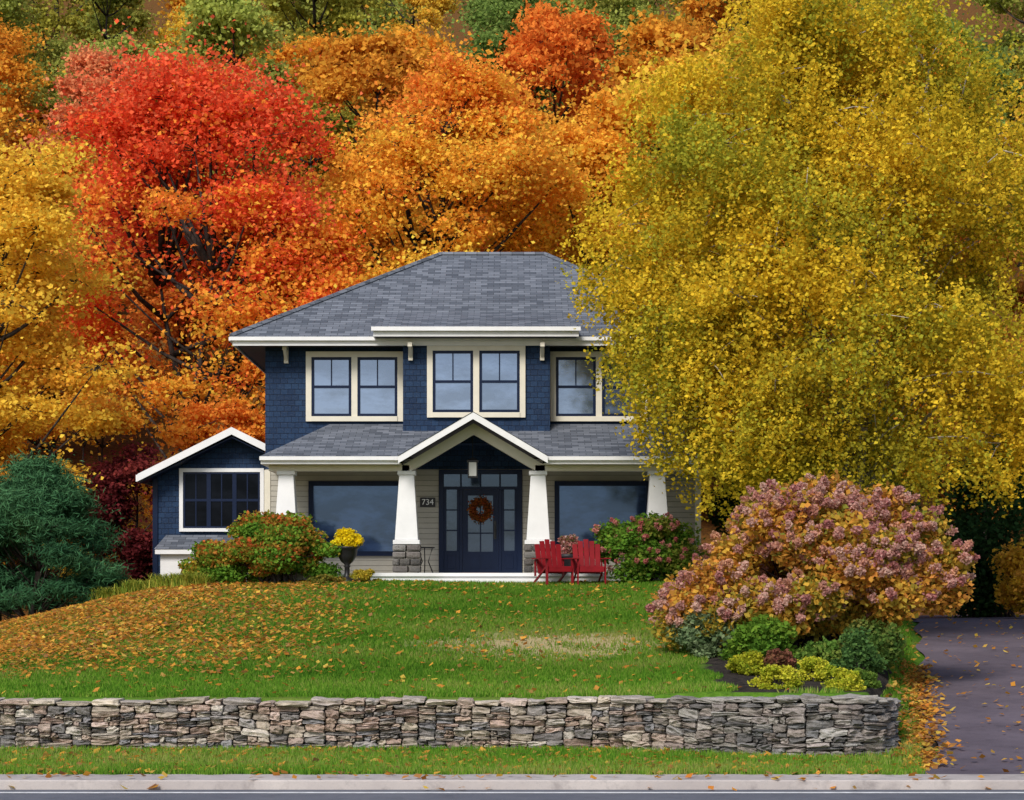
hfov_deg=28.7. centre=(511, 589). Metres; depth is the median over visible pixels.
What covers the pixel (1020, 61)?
woodland tree
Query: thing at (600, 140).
maple tree
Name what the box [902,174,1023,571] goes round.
woodland tree
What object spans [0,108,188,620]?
maple tree
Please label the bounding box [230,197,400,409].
maple tree
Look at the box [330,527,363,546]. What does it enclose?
chrysanthemum plant
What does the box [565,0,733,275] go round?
woodland tree
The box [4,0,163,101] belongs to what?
woodland tree
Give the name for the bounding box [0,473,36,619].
shrub
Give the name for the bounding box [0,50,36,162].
woodland tree
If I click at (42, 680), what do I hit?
grass
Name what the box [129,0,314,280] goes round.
woodland tree
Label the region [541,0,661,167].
woodland tree
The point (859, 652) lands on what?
garden plant
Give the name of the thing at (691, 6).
woodland tree
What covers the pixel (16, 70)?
woodland tree
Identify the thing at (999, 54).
woodland tree
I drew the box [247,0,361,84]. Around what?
woodland tree
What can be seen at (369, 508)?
window
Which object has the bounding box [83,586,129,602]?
daylily clump
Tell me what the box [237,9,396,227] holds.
woodland tree
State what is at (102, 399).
maple tree
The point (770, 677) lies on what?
garden plant
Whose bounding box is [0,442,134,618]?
pine tree
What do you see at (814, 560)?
hydrangea bush
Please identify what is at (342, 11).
woodland tree
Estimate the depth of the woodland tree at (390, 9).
124.97 m
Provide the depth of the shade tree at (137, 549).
50.28 m
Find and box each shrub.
[178,539,233,582]
[194,509,343,583]
[307,574,347,584]
[350,568,382,581]
[589,510,710,582]
[707,457,812,536]
[815,397,920,511]
[930,435,1023,617]
[986,537,1023,616]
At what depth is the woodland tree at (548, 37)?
76.14 m
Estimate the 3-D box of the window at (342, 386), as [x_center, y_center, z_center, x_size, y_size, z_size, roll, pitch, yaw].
[-3.700,-4.780,46.965,2.280,1.640,0.110,0,0,0]
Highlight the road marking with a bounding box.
[0,792,1023,792]
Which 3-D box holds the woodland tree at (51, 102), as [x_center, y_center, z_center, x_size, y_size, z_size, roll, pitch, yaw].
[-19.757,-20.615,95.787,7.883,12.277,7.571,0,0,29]
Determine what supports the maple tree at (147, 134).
on the ground at (708, 528)
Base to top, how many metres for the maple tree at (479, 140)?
17.093 m
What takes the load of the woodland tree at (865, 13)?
on the ground at (708, 528)
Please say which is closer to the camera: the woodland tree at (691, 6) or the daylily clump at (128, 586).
the daylily clump at (128, 586)
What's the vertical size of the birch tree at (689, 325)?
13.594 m
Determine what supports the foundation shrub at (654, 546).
on the ground at (708, 528)
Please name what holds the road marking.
on the road
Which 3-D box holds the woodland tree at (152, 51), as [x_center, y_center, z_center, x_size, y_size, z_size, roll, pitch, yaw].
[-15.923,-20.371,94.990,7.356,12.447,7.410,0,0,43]
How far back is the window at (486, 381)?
46.38 m
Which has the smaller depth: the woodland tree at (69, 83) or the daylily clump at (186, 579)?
the daylily clump at (186, 579)
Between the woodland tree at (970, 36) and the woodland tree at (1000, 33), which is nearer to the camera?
the woodland tree at (1000, 33)
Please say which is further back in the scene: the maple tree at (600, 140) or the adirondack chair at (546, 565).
the maple tree at (600, 140)
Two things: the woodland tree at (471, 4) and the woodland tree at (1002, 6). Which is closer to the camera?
the woodland tree at (1002, 6)
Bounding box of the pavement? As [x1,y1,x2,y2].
[0,774,1023,789]
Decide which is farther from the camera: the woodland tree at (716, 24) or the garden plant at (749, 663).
the woodland tree at (716, 24)
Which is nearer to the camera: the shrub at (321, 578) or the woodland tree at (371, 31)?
the shrub at (321, 578)
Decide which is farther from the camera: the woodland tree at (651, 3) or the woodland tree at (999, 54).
the woodland tree at (651, 3)
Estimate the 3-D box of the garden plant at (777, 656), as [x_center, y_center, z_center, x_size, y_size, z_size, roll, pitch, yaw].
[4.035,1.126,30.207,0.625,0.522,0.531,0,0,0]
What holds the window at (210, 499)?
in the house
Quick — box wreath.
[466,494,493,524]
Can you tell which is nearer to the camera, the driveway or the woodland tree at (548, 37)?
the driveway
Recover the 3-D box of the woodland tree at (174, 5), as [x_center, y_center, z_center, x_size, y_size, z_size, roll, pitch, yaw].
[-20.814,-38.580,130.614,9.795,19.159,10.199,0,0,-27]
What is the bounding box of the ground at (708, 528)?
[0,0,1023,762]
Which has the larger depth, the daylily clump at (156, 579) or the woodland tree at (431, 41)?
the woodland tree at (431, 41)
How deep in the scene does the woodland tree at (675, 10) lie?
128.34 m
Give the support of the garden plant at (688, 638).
on the ground at (708, 528)
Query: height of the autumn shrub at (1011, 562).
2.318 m
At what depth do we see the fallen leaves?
34.55 m
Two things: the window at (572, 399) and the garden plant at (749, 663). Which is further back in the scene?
the window at (572, 399)
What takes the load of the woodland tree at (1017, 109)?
on the ground at (708, 528)
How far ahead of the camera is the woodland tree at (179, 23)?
113.29 m
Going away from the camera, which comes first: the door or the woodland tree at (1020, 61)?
the door
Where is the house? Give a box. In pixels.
[136,252,710,582]
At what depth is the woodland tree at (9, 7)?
109.51 m
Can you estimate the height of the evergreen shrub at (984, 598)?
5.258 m
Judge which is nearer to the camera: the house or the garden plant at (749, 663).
the garden plant at (749, 663)
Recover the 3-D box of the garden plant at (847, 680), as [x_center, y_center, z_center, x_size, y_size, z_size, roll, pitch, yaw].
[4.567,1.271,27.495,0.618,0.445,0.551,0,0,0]
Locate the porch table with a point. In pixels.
(424, 548)
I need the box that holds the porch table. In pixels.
[421,547,434,572]
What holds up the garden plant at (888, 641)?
on the ground at (708, 528)
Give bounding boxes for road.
[0,790,1023,799]
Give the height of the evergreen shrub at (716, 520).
3.680 m
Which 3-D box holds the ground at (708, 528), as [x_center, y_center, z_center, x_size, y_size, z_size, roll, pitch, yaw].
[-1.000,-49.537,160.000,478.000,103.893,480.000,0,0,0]
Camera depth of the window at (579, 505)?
46.98 m
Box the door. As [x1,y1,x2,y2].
[439,469,521,572]
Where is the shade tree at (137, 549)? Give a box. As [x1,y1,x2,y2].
[65,426,174,591]
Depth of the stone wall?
27.23 m
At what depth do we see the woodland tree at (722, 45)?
70.84 m
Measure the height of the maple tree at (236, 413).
6.524 m
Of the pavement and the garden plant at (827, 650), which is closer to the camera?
the pavement
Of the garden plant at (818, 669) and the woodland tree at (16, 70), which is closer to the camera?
the garden plant at (818, 669)
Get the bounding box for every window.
[179,468,263,531]
[306,351,402,421]
[308,481,398,555]
[427,346,524,417]
[550,351,646,421]
[555,481,648,555]
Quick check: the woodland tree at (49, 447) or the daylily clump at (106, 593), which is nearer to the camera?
the daylily clump at (106, 593)
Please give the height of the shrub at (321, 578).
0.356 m
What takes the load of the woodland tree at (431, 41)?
on the ground at (708, 528)
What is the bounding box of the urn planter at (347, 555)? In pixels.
[337,546,358,580]
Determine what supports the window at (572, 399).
in the house
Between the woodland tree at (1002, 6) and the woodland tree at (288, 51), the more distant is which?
the woodland tree at (1002, 6)
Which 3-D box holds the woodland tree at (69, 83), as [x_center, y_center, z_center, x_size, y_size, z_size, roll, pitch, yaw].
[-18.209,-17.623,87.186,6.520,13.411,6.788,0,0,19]
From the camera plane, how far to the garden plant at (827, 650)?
30.46 m
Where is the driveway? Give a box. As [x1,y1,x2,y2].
[911,615,1023,773]
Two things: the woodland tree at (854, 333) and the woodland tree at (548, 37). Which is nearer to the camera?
the woodland tree at (854, 333)
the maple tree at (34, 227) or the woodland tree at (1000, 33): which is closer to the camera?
the maple tree at (34, 227)
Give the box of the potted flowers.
[555,534,583,553]
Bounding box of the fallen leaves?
[0,578,1023,790]
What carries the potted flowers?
in the flower pot at (567, 562)
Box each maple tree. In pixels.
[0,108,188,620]
[9,381,161,576]
[11,9,412,458]
[139,376,264,525]
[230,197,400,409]
[287,21,614,281]
[468,71,671,274]
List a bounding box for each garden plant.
[662,607,738,657]
[718,614,801,659]
[725,649,764,675]
[747,664,803,689]
[762,648,798,673]
[793,636,841,669]
[796,656,836,681]
[820,667,866,690]
[828,626,887,673]
[837,615,907,673]
[853,667,881,688]
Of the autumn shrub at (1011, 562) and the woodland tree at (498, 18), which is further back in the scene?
the woodland tree at (498, 18)
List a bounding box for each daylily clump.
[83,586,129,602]
[101,579,153,594]
[129,573,182,590]
[156,571,217,587]
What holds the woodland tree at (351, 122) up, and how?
on the ground at (708, 528)
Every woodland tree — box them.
[0,0,56,143]
[0,13,71,168]
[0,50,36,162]
[0,250,70,563]
[0,392,51,463]
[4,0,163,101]
[5,115,164,460]
[9,29,142,313]
[18,28,142,176]
[25,0,177,105]
[73,101,251,396]
[120,26,184,234]
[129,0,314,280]
[138,0,185,60]
[140,0,293,73]
[233,0,396,164]
[235,69,377,306]
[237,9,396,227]
[244,4,475,272]
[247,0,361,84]
[302,0,467,114]
[344,16,421,185]
[360,9,484,265]
[368,0,465,114]
[447,0,612,220]
[452,0,655,261]
[459,0,505,57]
[484,0,574,112]
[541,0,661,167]
[551,0,665,15]
[552,15,797,481]
[560,0,680,82]
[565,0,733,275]
[653,0,761,31]
[659,0,772,162]
[660,73,967,499]
[684,0,749,58]
[688,0,902,316]
[843,5,1020,348]
[851,0,900,118]
[890,12,1022,205]
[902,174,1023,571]
[909,10,1002,139]
[959,0,1023,154]
[978,55,1023,340]
[980,44,1023,266]
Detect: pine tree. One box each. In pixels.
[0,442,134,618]
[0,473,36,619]
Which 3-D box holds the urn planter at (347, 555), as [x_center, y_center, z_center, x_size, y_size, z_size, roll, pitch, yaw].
[-3.620,-0.552,43.900,0.540,0.800,0.540,0,0,0]
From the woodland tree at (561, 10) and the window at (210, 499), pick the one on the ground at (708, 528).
the woodland tree at (561, 10)
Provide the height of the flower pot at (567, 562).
0.420 m
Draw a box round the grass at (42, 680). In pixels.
[0,579,925,774]
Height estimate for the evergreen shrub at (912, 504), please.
5.142 m
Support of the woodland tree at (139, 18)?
on the ground at (708, 528)
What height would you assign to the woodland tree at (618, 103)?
17.394 m
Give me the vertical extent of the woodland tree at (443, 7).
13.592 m
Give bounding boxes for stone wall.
[0,693,901,756]
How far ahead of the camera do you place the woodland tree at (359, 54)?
71.33 m
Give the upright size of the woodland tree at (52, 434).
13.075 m
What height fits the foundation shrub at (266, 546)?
1.771 m
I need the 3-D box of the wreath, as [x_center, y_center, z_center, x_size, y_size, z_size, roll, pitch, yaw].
[-0.740,-1.884,46.887,0.660,0.711,0.211,0,0,0]
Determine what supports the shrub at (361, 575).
on the ground at (708, 528)
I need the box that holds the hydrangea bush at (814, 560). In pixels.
[644,469,979,649]
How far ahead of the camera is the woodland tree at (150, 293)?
76.61 m
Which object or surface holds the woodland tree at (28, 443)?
on the ground at (708, 528)
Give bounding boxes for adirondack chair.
[532,539,573,584]
[571,539,610,584]
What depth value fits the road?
22.38 m
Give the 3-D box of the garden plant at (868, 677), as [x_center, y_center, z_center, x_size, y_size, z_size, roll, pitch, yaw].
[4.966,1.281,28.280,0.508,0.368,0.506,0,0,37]
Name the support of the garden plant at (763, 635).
on the ground at (708, 528)
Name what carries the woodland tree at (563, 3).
on the ground at (708, 528)
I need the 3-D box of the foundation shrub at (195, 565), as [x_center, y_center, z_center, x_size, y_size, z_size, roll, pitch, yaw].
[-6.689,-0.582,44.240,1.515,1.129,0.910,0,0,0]
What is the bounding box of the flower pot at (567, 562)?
[561,554,572,572]
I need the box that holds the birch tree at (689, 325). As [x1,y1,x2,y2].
[554,0,1023,526]

